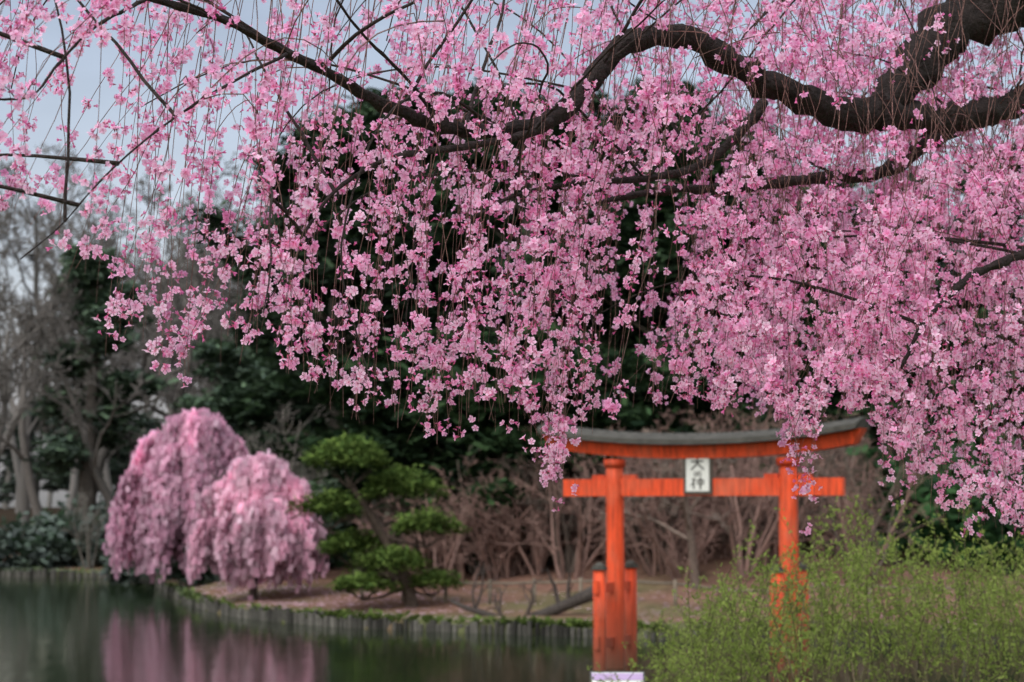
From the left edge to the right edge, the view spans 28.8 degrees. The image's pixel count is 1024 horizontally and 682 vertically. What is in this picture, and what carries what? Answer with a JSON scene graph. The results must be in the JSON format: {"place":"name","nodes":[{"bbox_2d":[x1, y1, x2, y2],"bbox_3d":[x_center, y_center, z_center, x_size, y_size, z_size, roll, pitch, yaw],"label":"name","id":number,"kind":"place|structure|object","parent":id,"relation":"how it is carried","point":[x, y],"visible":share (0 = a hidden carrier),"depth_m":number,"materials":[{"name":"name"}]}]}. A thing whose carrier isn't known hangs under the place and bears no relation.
{"place":"outdoors","nodes":[
{"label":"outdoors","id":0,"kind":"place"},
{"bbox_2d":[0,577,1023,681],"bbox_3d":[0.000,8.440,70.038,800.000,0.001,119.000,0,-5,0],"label":"pond water","id":1,"kind":"structure","parent":0,"point":[57,629],"depth_m":35.71,"materials":[{"name":"green liquid"}]},
{"bbox_2d":[0,507,1023,642],"bbox_3d":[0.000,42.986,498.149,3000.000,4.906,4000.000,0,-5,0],"label":"terrain","id":2,"kind":"structure","parent":0,"point":[657,597],"depth_m":45.84,"materials":[{"name":"brown soil"}]},
{"bbox_2d":[0,159,17,275],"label":"bare tree","id":3,"kind":"object","parent":2,"relation":"on","point":[7,168],"visible":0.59,"depth_m":96.34,"materials":[{"name":"grey plant"}]},
{"bbox_2d":[0,449,34,488],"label":"tree","id":4,"kind":"object","parent":2,"relation":"on","point":[3,476],"visible":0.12,"depth_m":185.76,"materials":[{"name":"green plant"}]},
{"bbox_2d":[0,214,50,322],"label":"bare tree","id":5,"kind":"object","parent":2,"relation":"on","point":[30,257],"visible":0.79,"depth_m":110.71,"materials":[{"name":"grey plant"}]},
{"bbox_2d":[0,402,70,506],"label":"tree","id":6,"kind":"object","parent":2,"relation":"on","point":[7,489],"visible":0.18,"depth_m":168.55,"materials":[{"name":"green plant"}]},
{"bbox_2d":[0,208,77,513],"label":"bare tree","id":7,"kind":"object","parent":2,"relation":"on","point":[16,461],"visible":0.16,"depth_m":149.92,"materials":[{"name":"grey plant"}]},
{"bbox_2d":[10,331,78,507],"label":"tree","id":8,"kind":"object","parent":2,"relation":"on","point":[49,500],"visible":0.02,"depth_m":229.04,"materials":[{"name":"green plant"}]},
{"bbox_2d":[0,271,92,457],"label":"bare tree","id":9,"kind":"object","parent":2,"relation":"on","point":[21,338],"visible":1,"depth_m":83.46,"materials":[{"name":"grey plant"}]},
{"bbox_2d":[0,274,111,530],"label":"bare tree","id":10,"kind":"object","parent":2,"relation":"on","point":[35,504],"visible":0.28,"depth_m":90.12,"materials":[{"name":"grey plant"}]},
{"bbox_2d":[0,303,117,508],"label":"tree","id":11,"kind":"object","parent":2,"relation":"on","point":[7,477],"visible":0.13,"depth_m":182.38,"materials":[{"name":"green plant"}]},
{"bbox_2d":[12,426,130,508],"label":"tree","id":12,"kind":"object","parent":2,"relation":"on","point":[119,468],"visible":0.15,"depth_m":164.56,"materials":[{"name":"green plant"}]},
{"bbox_2d":[0,192,147,449],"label":"bare tree","id":13,"kind":"object","parent":2,"relation":"on","point":[21,215],"visible":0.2,"depth_m":136.42,"materials":[{"name":"grey plant"}]},
{"bbox_2d":[0,143,160,525],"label":"bare tree","id":14,"kind":"object","parent":2,"relation":"on","point":[24,503],"visible":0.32,"depth_m":111.20,"materials":[{"name":"grey plant"}]},
{"bbox_2d":[0,244,171,508],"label":"bare tree","id":15,"kind":"object","parent":2,"relation":"on","point":[76,416],"visible":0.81,"depth_m":85.11,"materials":[{"name":"grey plant"}]},
{"bbox_2d":[20,207,168,513],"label":"bare tree","id":16,"kind":"object","parent":2,"relation":"on","point":[73,488],"visible":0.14,"depth_m":144.00,"materials":[{"name":"grey plant"}]},
{"bbox_2d":[45,327,146,394],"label":"tree","id":17,"kind":"object","parent":2,"relation":"on","point":[110,359],"visible":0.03,"depth_m":203.19,"materials":[{"name":"green plant"}]},
{"bbox_2d":[23,143,171,493],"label":"bare tree","id":18,"kind":"object","parent":2,"relation":"on","point":[106,477],"visible":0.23,"depth_m":157.66,"materials":[{"name":"grey plant"}]},
{"bbox_2d":[21,243,178,514],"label":"tree","id":19,"kind":"object","parent":2,"relation":"on","point":[60,454],"visible":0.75,"depth_m":85.59,"materials":[{"name":"green plant"}]},
{"bbox_2d":[102,411,159,493],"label":"tree","id":20,"kind":"object","parent":2,"relation":"on","point":[121,455],"visible":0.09,"depth_m":169.30,"materials":[{"name":"green plant"}]},
{"bbox_2d":[107,417,163,493],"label":"tree","id":21,"kind":"object","parent":2,"relation":"on","point":[159,427],"visible":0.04,"depth_m":185.24,"materials":[{"name":"green plant"}]},
{"bbox_2d":[71,280,212,467],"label":"bare tree","id":22,"kind":"object","parent":2,"relation":"on","point":[121,361],"visible":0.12,"depth_m":98.43,"materials":[{"name":"grey plant"}]},
{"bbox_2d":[63,248,222,433],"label":"tree","id":23,"kind":"object","parent":2,"relation":"on","point":[158,391],"visible":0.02,"depth_m":174.99,"materials":[{"name":"green plant"}]},
{"bbox_2d":[85,173,233,407],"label":"bare tree","id":24,"kind":"object","parent":2,"relation":"on","point":[142,183],"visible":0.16,"depth_m":140.15,"materials":[{"name":"grey plant"}]},
{"bbox_2d":[85,147,254,497],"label":"bare tree","id":25,"kind":"object","parent":2,"relation":"on","point":[103,453],"visible":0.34,"depth_m":97.43,"materials":[{"name":"grey plant"}]},
{"bbox_2d":[90,184,249,427],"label":"bare tree","id":26,"kind":"object","parent":2,"relation":"on","point":[173,362],"visible":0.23,"depth_m":109.27,"materials":[{"name":"grey plant"}]},
{"bbox_2d":[130,260,211,395],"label":"tree","id":27,"kind":"object","parent":2,"relation":"on","point":[193,384],"visible":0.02,"depth_m":216.87,"materials":[{"name":"green plant"}]},
{"bbox_2d":[102,407,248,586],"bbox_3d":[-9.477,4.596,57.597,4.762,5.354,4.011,0,-5,0],"label":"weeping cherry","id":28,"kind":"object","parent":2,"relation":"on","point":[179,460],"visible":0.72,"depth_m":56.81,"materials":[{"name":"pink plant"}]},
{"bbox_2d":[121,204,231,399],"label":"bare tree","id":29,"kind":"object","parent":2,"relation":"on","point":[181,296],"visible":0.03,"depth_m":160.71,"materials":[{"name":"grey plant"}]},
{"bbox_2d":[132,289,230,410],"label":"tree","id":30,"kind":"object","parent":2,"relation":"on","point":[190,368],"depth_m":202.63,"materials":[{"name":"green plant"}]},
{"bbox_2d":[154,316,231,423],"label":"tree","id":31,"kind":"object","parent":2,"relation":"on","point":[163,419],"visible":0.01,"depth_m":186.55,"materials":[{"name":"green plant"}]},
{"bbox_2d":[119,189,273,407],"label":"bare tree","id":32,"kind":"object","parent":2,"relation":"on","point":[185,235],"visible":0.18,"depth_m":119.72,"materials":[{"name":"grey plant"}]},
{"bbox_2d":[122,238,278,414],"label":"bare tree","id":33,"kind":"object","parent":2,"relation":"on","point":[176,305],"visible":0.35,"depth_m":92.69,"materials":[{"name":"grey plant"}]},
{"bbox_2d":[179,214,256,337],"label":"bare tree","id":34,"kind":"object","parent":2,"relation":"on","point":[230,286],"visible":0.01,"depth_m":128.29,"materials":[{"name":"grey plant"}]},
{"bbox_2d":[162,246,280,441],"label":"bare tree","id":35,"kind":"object","parent":2,"relation":"on","point":[241,293],"visible":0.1,"depth_m":103.56,"materials":[{"name":"plant"}]},
{"bbox_2d":[169,340,280,455],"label":"pine","id":36,"kind":"object","parent":2,"relation":"on","point":[233,368],"visible":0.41,"depth_m":83.71,"materials":[{"name":"green plant"}]},
{"bbox_2d":[184,449,329,600],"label":"weeping cherry","id":37,"kind":"object","parent":2,"relation":"on","point":[245,525],"visible":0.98,"depth_m":48.29,"materials":[{"name":"pink plant"}]},
{"bbox_2d":[182,211,354,469],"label":"pine","id":38,"kind":"object","parent":2,"relation":"on","point":[245,281],"depth_m":89.63,"materials":[{"name":"green plant"}]},
{"bbox_2d":[216,208,360,432],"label":"pine","id":39,"kind":"object","parent":2,"relation":"on","point":[252,288],"depth_m":120.14,"materials":[{"name":"green plant"}]},
{"bbox_2d":[177,117,498,488],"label":"pine","id":40,"kind":"object","parent":2,"relation":"on","point":[253,404],"visible":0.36,"depth_m":72.55,"materials":[{"name":"green plant"}]},
{"bbox_2d":[253,84,430,473],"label":"pine","id":41,"kind":"object","parent":2,"relation":"on","point":[276,367],"visible":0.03,"depth_m":86.08,"materials":[{"name":"green plant"}]},
{"bbox_2d":[284,431,471,606],"bbox_3d":[-2.876,4.086,44.573,3.935,4.156,2.879,-2,-5,25],"label":"cloud pine","id":42,"kind":"object","parent":2,"relation":"on","point":[400,561],"visible":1,"depth_m":44.38,"materials":[{"name":"green plant"}]},
{"bbox_2d":[275,351,501,575],"bbox_3d":[-3.842,3.525,53.939,7.072,6.290,7.810,4,-6,-37],"label":"pine","id":43,"kind":"object","parent":2,"relation":"on","point":[396,437],"visible":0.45,"depth_m":52.35,"materials":[{"name":"green plant"}]},
{"bbox_2d":[282,85,555,481],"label":"pine","id":44,"kind":"object","parent":2,"relation":"on","point":[370,114],"visible":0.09,"depth_m":80.69,"materials":[{"name":"green plant"}]},
{"bbox_2d":[316,329,539,563],"bbox_3d":[-1.669,3.090,54.942,6.591,7.153,7.264,2,-5,-26],"label":"pine","id":45,"kind":"object","parent":2,"relation":"on","point":[435,473],"visible":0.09,"depth_m":53.50,"materials":[{"name":"green plant"}]},
{"bbox_2d":[448,77,548,143],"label":"tree","id":46,"kind":"object","parent":2,"relation":"on","point":[471,89],"visible":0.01,"depth_m":99.51,"materials":[{"name":"green plant"}]},
{"bbox_2d":[60,399,946,589],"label":"bare shrubs","id":47,"kind":"object","parent":2,"relation":"on","point":[670,549],"visible":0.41,"depth_m":48.49,"materials":[{"name":"brown plant"}]},
{"bbox_2d":[0,0,1023,551],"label":"weeping cherry","id":48,"kind":"object","parent":2,"relation":"on","point":[934,46],"visible":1,"depth_m":5.80,"materials":[{"name":"pink plant"}]},
{"bbox_2d":[0,415,1023,587],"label":"evergreen shrubs","id":49,"kind":"object","parent":2,"relation":"on","point":[48,543],"visible":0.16,"depth_m":49.42,"materials":[{"name":"green plant"}]},
{"bbox_2d":[0,568,1023,642],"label":"pile wall","id":50,"kind":"structure","parent":2,"relation":"on","point":[288,616],"depth_m":42.31,"materials":[{"name":"grey wood"}]},
{"bbox_2d":[0,564,1023,635],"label":"retaining wall","id":51,"kind":"structure","parent":2,"relation":"on","point":[191,593],"depth_m":42.07,"materials":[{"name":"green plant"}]},
{"bbox_2d":[450,561,592,615],"bbox_3d":[0.472,5.276,41.569,3.731,1.340,0.948,-1,-5,11],"label":"leaning bough","id":52,"kind":"object","parent":2,"relation":"on","point":[582,597],"visible":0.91,"depth_m":41.45,"materials":[{"name":"brown plant"}]},
{"bbox_2d":[405,321,651,566],"bbox_3d":[0.744,2.883,52.811,6.605,6.782,8.037,2,-5,-26],"label":"pine","id":53,"kind":"object","parent":2,"relation":"on","point":[505,442],"visible":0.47,"depth_m":51.54,"materials":[{"name":"green plant"}]},
{"bbox_2d":[373,93,732,413],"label":"pine","id":54,"kind":"object","parent":2,"relation":"on","point":[616,338],"visible":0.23,"depth_m":72.36,"materials":[{"name":"green plant"}]},
{"bbox_2d":[474,84,755,414],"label":"pine","id":55,"kind":"object","parent":2,"relation":"on","point":[597,104],"visible":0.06,"depth_m":76.09,"materials":[{"name":"green plant"}]},
{"bbox_2d":[495,338,738,541],"bbox_3d":[3.119,2.982,55.650,7.977,6.462,7.968,-1,-5,16],"label":"pine","id":56,"kind":"object","parent":2,"relation":"on","point":[631,367],"visible":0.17,"depth_m":53.70,"materials":[{"name":"green plant"}]},
{"bbox_2d":[590,671,644,681],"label":"pillar base","id":57,"kind":"object","parent":2,"relation":"on","point":[636,676],"visible":0.83,"depth_m":13.05,"materials":[{"name":"metal"}]},
{"bbox_2d":[559,77,772,332],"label":"pine","id":58,"kind":"object","parent":2,"relation":"on","point":[705,116],"visible":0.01,"depth_m":104.60,"materials":[{"name":"green plant"}]},
{"bbox_2d":[598,424,737,588],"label":"tree","id":59,"kind":"object","parent":2,"relation":"on","point":[689,537],"visible":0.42,"depth_m":44.78,"materials":[{"name":"brown plant"}]},
{"bbox_2d":[569,328,771,527],"bbox_3d":[4.332,2.867,57.163,7.861,6.171,6.413,2,-5,-21],"label":"pine","id":60,"kind":"object","parent":2,"relation":"on","point":[705,409],"visible":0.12,"depth_m":57.03,"materials":[{"name":"green plant"}]},
{"bbox_2d":[552,132,837,426],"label":"pine","id":61,"kind":"object","parent":2,"relation":"on","point":[665,215],"visible":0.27,"depth_m":68.42,"materials":[{"name":"green plant"}]},
{"bbox_2d":[537,416,869,677],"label":"torii gate","id":62,"kind":"structure","parent":2,"relation":"on","point":[614,603],"depth_m":31.07,"materials":[{"name":"paint"}]},
{"bbox_2d":[624,319,828,429],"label":"pine","id":63,"kind":"object","parent":2,"relation":"on","point":[674,409],"visible":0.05,"depth_m":59.64,"materials":[{"name":"green plant"}]},
{"bbox_2d":[719,108,797,202],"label":"cherry blossoms","id":64,"kind":"object","parent":2,"relation":"on","point":[752,132],"visible":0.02,"depth_m":138.12,"materials":[{"name":"pink plant"}]},
{"bbox_2d":[587,494,1023,681],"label":"shrub","id":65,"kind":"object","parent":2,"relation":"on","point":[918,640],"visible":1,"depth_m":11.17,"materials":[{"name":"green plant"}]},
{"bbox_2d":[693,333,1023,475],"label":"pine","id":66,"kind":"object","parent":2,"relation":"on","point":[873,431],"visible":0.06,"depth_m":55.60,"materials":[{"name":"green plant"}]},
{"bbox_2d":[809,324,1007,467],"bbox_3d":[11.381,2.521,57.963,6.012,6.211,6.593,0,-5,0],"label":"pine","id":67,"kind":"object","parent":2,"relation":"on","point":[832,408],"visible":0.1,"depth_m":56.22,"materials":[{"name":"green plant"}]},
{"bbox_2d":[861,170,960,301],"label":"cherry blossoms","id":68,"kind":"object","parent":2,"relation":"on","point":[871,191],"visible":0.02,"depth_m":138.63,"materials":[{"name":"pink plant"}]},
{"bbox_2d":[842,311,1023,447],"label":"pine","id":69,"kind":"object","parent":2,"relation":"on","point":[981,365],"visible":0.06,"depth_m":58.69,"materials":[{"name":"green plant"}]},
{"bbox_2d":[920,143,1023,315],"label":"cherry blossoms","id":70,"kind":"object","parent":2,"relation":"on","point":[943,264],"visible":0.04,"depth_m":118.51,"materials":[{"name":"pink plant"}]},
{"bbox_2d":[936,305,1023,466],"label":"pine","id":71,"kind":"object","parent":2,"relation":"on","point":[1016,344],"visible":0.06,"depth_m":58.28,"materials":[{"name":"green plant"}]},
{"bbox_2d":[986,300,1022,313],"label":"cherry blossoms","id":72,"kind":"object","parent":2,"relation":"on","point":[1001,306],"visible":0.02,"depth_m":72.49,"materials":[{"name":"pink plant"}]},
{"bbox_2d":[0,0,1023,506],"label":"sky","id":73,"kind":"structure","parent":0,"point":[87,70],"materials":[{"name":"blue"}]}
]}

